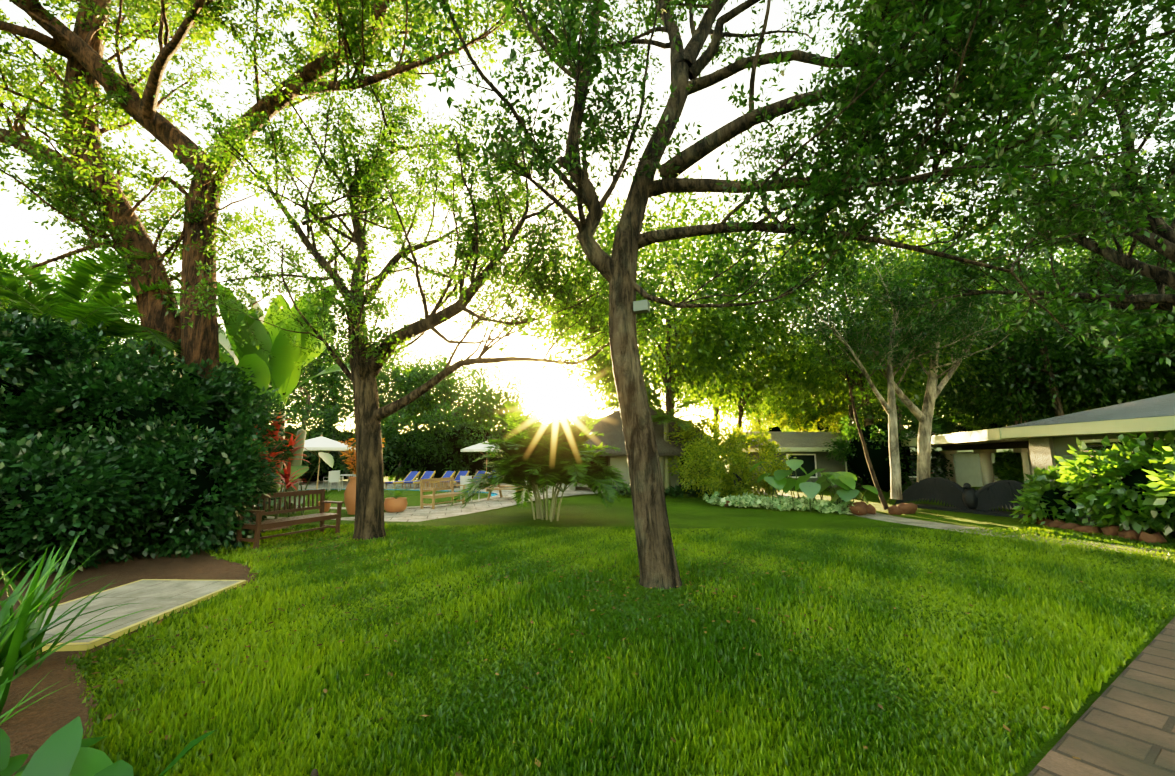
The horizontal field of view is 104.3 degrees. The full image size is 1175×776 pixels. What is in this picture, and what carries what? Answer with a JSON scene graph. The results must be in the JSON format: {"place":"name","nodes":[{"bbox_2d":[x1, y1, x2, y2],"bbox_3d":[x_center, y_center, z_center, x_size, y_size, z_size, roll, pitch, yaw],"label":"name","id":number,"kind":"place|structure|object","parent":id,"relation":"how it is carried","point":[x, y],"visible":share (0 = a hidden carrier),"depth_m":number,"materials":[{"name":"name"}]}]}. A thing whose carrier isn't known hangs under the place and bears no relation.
{"place":"outdoors","nodes":[
{"label":"outdoors","id":0,"kind":"place"},
{"bbox_2d":[0,0,539,413],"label":"tree","id":1,"kind":"object","parent":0,"point":[353,23],"depth_m":10.56,"materials":[{"name":"green plant"}]},
{"bbox_2d":[267,481,602,521],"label":"patio paving","id":2,"kind":"structure","parent":0,"point":[413,515],"depth_m":15.74,"materials":[{"name":"stone"}]},
{"bbox_2d":[292,435,355,490],"bbox_3d":[-12.784,3.569,21.775,3.139,2.680,3.139,1,-9,-5],"label":"umbrella","id":3,"kind":"object","parent":2,"relation":"on","point":[320,444],"visible":0.62,"depth_m":21.15,"materials":[{"name":"fabric"}]},
{"bbox_2d":[318,476,407,514],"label":"terracotta pots","id":4,"kind":"object","parent":2,"relation":"on","point":[392,504],"visible":0.69,"depth_m":13.45,"materials":[{"name":"orange ceramic"}]},
{"bbox_2d":[338,438,384,474],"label":"croton leaves","id":5,"kind":"object","parent":4,"relation":"on","point":[352,458],"visible":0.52,"depth_m":13.20,"materials":[{"name":"orange plant"}]},
{"bbox_2d":[322,470,536,501],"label":"chairs","id":6,"kind":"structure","parent":2,"relation":"on","point":[333,476],"depth_m":21.77,"materials":[{"name":"grey plastic"}]},
{"bbox_2d":[384,471,495,488],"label":"sun loungers","id":7,"kind":"object","parent":2,"relation":"on","point":[411,476],"visible":0.56,"depth_m":24.71,"materials":[{"name":"blue fabric"}]},
{"bbox_2d":[420,477,466,508],"bbox_3d":[-4.777,3.475,15.195,0.630,0.935,1.620,-3,-9,21],"label":"teak bench","id":8,"kind":"object","parent":2,"relation":"on","point":[433,496],"visible":0.92,"depth_m":15.04,"materials":[{"name":"brown wood"}]},
{"bbox_2d":[461,439,500,485],"bbox_3d":[-5.847,4.312,26.526,2.952,2.630,2.952,0,-9,2],"label":"umbrella","id":9,"kind":"object","parent":2,"relation":"on","point":[479,447],"visible":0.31,"depth_m":25.50,"materials":[{"name":"fabric"}]},
{"bbox_2d":[482,484,525,499],"bbox_3d":[-3.039,3.952,17.795,1.800,0.785,1.630,-2,-9,13],"label":"bench","id":10,"kind":"object","parent":2,"relation":"on","point":[499,487],"visible":0.23,"depth_m":17.38,"materials":[{"name":"brown wood"}]},
{"bbox_2d":[0,0,1174,456],"label":"sky","id":11,"kind":"structure","parent":0,"point":[709,105],"materials":[{"name":"white"}]},
{"bbox_2d":[64,459,1174,775],"bbox_3d":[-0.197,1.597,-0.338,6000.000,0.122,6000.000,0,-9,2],"label":"lawn","id":12,"kind":"structure","parent":0,"point":[686,511],"depth_m":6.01,"materials":[{"name":"green plant"}]},
{"bbox_2d":[0,519,291,775],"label":"soil bed","id":13,"kind":"object","parent":12,"relation":"on","point":[30,730],"visible":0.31,"depth_m":3.75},
{"bbox_2d":[0,532,215,775],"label":"strap leaves","id":14,"kind":"object","parent":13,"relation":"on","point":[66,750],"visible":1,"depth_m":2.89,"materials":[{"name":"green plant"}]},
{"bbox_2d":[0,580,245,651],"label":"paving slab","id":15,"kind":"structure","parent":13,"relation":"on","point":[164,595],"depth_m":4.94,"materials":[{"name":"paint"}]},
{"bbox_2d":[34,579,244,645],"bbox_3d":[-5.088,2.364,4.980,1.408,0.001,2.232,1,-9,-4],"label":"slab edging","id":16,"kind":"object","parent":15,"relation":"on","point":[147,618],"visible":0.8,"depth_m":5.03,"materials":[{"name":"paint"}]},
{"bbox_2d":[0,305,710,583],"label":"dark shrub leaves","id":17,"kind":"object","parent":13,"relation":"on","point":[41,372],"visible":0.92,"depth_m":7.75,"materials":[{"name":"green plant"}]},
{"bbox_2d":[236,489,343,548],"bbox_3d":[-5.878,2.563,9.141,0.630,0.935,1.820,-3,-9,19],"label":"dark bench","id":18,"kind":"object","parent":12,"relation":"on","point":[259,525],"visible":0.79,"depth_m":9.15,"materials":[{"name":"brown wood"}]},
{"bbox_2d":[311,769,318,775],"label":"warthog statue","id":19,"kind":"object","parent":12,"relation":"on","point":[314,772],"visible":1,"depth_m":2.03,"materials":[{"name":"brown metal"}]},
{"bbox_2d":[0,245,710,509],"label":"palm leaflets","id":20,"kind":"object","parent":12,"relation":"on","point":[557,436],"visible":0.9,"depth_m":10.76,"materials":[{"name":"green plant"}]},
{"bbox_2d":[65,350,670,521],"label":"plant canes","id":21,"kind":"object","parent":12,"relation":"on","point":[297,461],"visible":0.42,"depth_m":13.03,"materials":[{"name":"brown plant"}]},
{"bbox_2d":[0,251,702,505],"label":"palm rachis","id":22,"kind":"object","parent":21,"relation":"attached to","point":[525,486],"visible":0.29,"depth_m":11.32,"materials":[{"name":"green plant"}]},
{"bbox_2d":[254,488,507,508],"bbox_3d":[-9.658,5.089,18.827,12.196,1.255,8.563,-2,-9,13],"label":"pool basin","id":23,"kind":"object","parent":12,"relation":"in","point":[480,500],"visible":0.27,"depth_m":17.95,"materials":[{"name":"stone"}]},
{"bbox_2d":[153,14,696,539],"bbox_3d":[-3.355,-2.268,9.775,10.805,10.984,7.013,0,-9,2],"label":"tree","id":24,"kind":"object","parent":12,"relation":"on","point":[467,239],"depth_m":9.45,"materials":[{"name":"green plant"}]},
{"bbox_2d":[281,424,679,482],"bbox_3d":[-7.374,4.580,31.325,30.440,4.482,5.746,0,-9,2],"label":"hedge","id":25,"kind":"object","parent":12,"relation":"on","point":[474,466],"visible":0.08,"depth_m":29.30,"materials":[{"name":"green plant"}]},
{"bbox_2d":[275,440,866,516],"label":"plant stems","id":26,"kind":"object","parent":12,"relation":"on","point":[774,489],"visible":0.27,"depth_m":13.86,"materials":[{"name":"green plant"}]},
{"bbox_2d":[123,281,877,507],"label":"broad paddle leaves","id":27,"kind":"object","parent":26,"relation":"attached to","point":[281,371],"visible":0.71,"depth_m":12.82,"materials":[{"name":"green plant"}]},
{"bbox_2d":[91,499,1082,775],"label":"fallen leaves","id":28,"kind":"object","parent":12,"relation":"on","point":[537,763],"visible":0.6,"depth_m":4.44,"materials":[{"name":"brown plant"}]},
{"bbox_2d":[0,146,1174,489],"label":"trees","id":29,"kind":"object","parent":12,"relation":"on","point":[1082,380],"depth_m":27.04,"materials":[{"name":"green plant"}]},
{"bbox_2d":[521,165,1023,431],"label":"tree leaves","id":30,"kind":"object","parent":29,"relation":"attached to","point":[714,354],"visible":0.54,"depth_m":22.75,"materials":[{"name":"green plant"}]},
{"bbox_2d":[0,361,1174,559],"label":"shrub","id":31,"kind":"object","parent":12,"relation":"on","point":[858,464],"visible":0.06,"depth_m":8.96,"materials":[{"name":"green plant"}]},
{"bbox_2d":[245,413,933,489],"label":"cordyline leaves","id":32,"kind":"object","parent":12,"relation":"on","point":[287,476],"visible":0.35,"depth_m":10.85,"materials":[{"name":"red plant"}]},
{"bbox_2d":[569,407,711,493],"bbox_3d":[2.671,2.988,23.653,9.000,4.450,7.200,0,-9,2],"label":"thatched hut","id":33,"kind":"object","parent":12,"relation":"on","point":[609,427],"visible":0.25,"depth_m":20.89,"materials":[{"name":"brown"}]},
{"bbox_2d":[262,395,1023,489],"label":"understory leaves","id":34,"kind":"object","parent":12,"relation":"on","point":[959,418],"visible":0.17,"depth_m":22.52,"materials":[{"name":"green plant"}]},
{"bbox_2d":[733,473,744,487],"bbox_3d":[5.514,3.639,16.617,0.489,1.062,0.229,4,-9,-25],"label":"black bird sculpture","id":35,"kind":"object","parent":12,"relation":"on","point":[738,477],"visible":0.33,"depth_m":16.64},
{"bbox_2d":[663,405,882,498],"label":"sunlit shrub leaves","id":36,"kind":"object","parent":12,"relation":"on","point":[720,479],"visible":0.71,"depth_m":17.37,"materials":[{"name":"green plant"}]},
{"bbox_2d":[703,491,858,513],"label":"caladium leaves","id":37,"kind":"object","parent":12,"relation":"on","point":[746,500],"visible":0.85,"depth_m":14.47,"materials":[{"name":"green plant"}]},
{"bbox_2d":[393,0,1174,588],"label":"tree","id":38,"kind":"object","parent":12,"relation":"on","point":[939,16],"depth_m":5.69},
{"bbox_2d":[633,300,649,313],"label":"garden lights","id":39,"kind":"object","parent":38,"relation":"attached to","point":[641,306],"visible":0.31,"depth_m":6.25,"materials":[{"name":"white paint"}]},
{"bbox_2d":[805,294,899,509],"bbox_3d":[9.021,0.198,15.124,2.608,7.410,3.238,0,-9,2],"label":"leaning tree","id":40,"kind":"object","parent":12,"relation":"on","point":[867,391],"depth_m":15.19,"materials":[{"name":"green plant"}]},
{"bbox_2d":[787,242,1047,499],"bbox_3d":[11.242,-0.626,15.446,10.298,8.719,5.770,0,-9,2],"label":"pale tree","id":41,"kind":"object","parent":12,"relation":"on","point":[969,321],"depth_m":14.91,"materials":[{"name":"green plant"}]},
{"bbox_2d":[722,500,1167,542],"bbox_3d":[9.963,3.243,11.122,3.851,0.548,13.512,6,-11,-35],"label":"brick edging","id":42,"kind":"object","parent":12,"relation":"on","point":[862,508],"visible":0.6,"depth_m":10.49,"materials":[{"name":"brown brick"}]},
{"bbox_2d":[730,393,1174,533],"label":"lodge building","id":43,"kind":"structure","parent":12,"relation":"on","point":[1042,443],"depth_m":13.23,"materials":[{"name":"paint"}]},
{"bbox_2d":[895,477,1024,511],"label":"eagle sculpture wings","id":44,"kind":"object","parent":12,"relation":"on","point":[997,495],"visible":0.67,"depth_m":13.97},
{"bbox_2d":[751,489,1173,558],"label":"pathway","id":45,"kind":"structure","parent":12,"relation":"on","point":[900,520],"depth_m":10.99,"materials":[{"name":"grey concrete"}]},
{"bbox_2d":[992,431,1174,535],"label":"bright shrub leaves","id":46,"kind":"object","parent":12,"relation":"on","point":[1087,480],"visible":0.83,"depth_m":9.75,"materials":[{"name":"green plant"}]},
{"bbox_2d":[1027,617,1174,775],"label":"brick path","id":47,"kind":"structure","parent":12,"relation":"on","point":[1124,725],"depth_m":2.72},
{"bbox_2d":[916,483,1025,517],"bbox_3d":[11.525,3.291,13.705,1.866,0.880,3.398,0,-9,2],"label":"eagle sculpture body","id":48,"kind":"object","parent":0,"point":[970,499],"visible":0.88,"depth_m":13.58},
{"bbox_2d":[859,0,1174,361],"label":"tree","id":49,"kind":"object","parent":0,"point":[1162,65],"depth_m":12.14,"materials":[{"name":"green plant"}]},
{"bbox_2d":[987,0,1174,165],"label":"tree","id":50,"kind":"object","parent":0,"point":[1160,107],"depth_m":8.04,"materials":[{"name":"green plant"}]}
]}

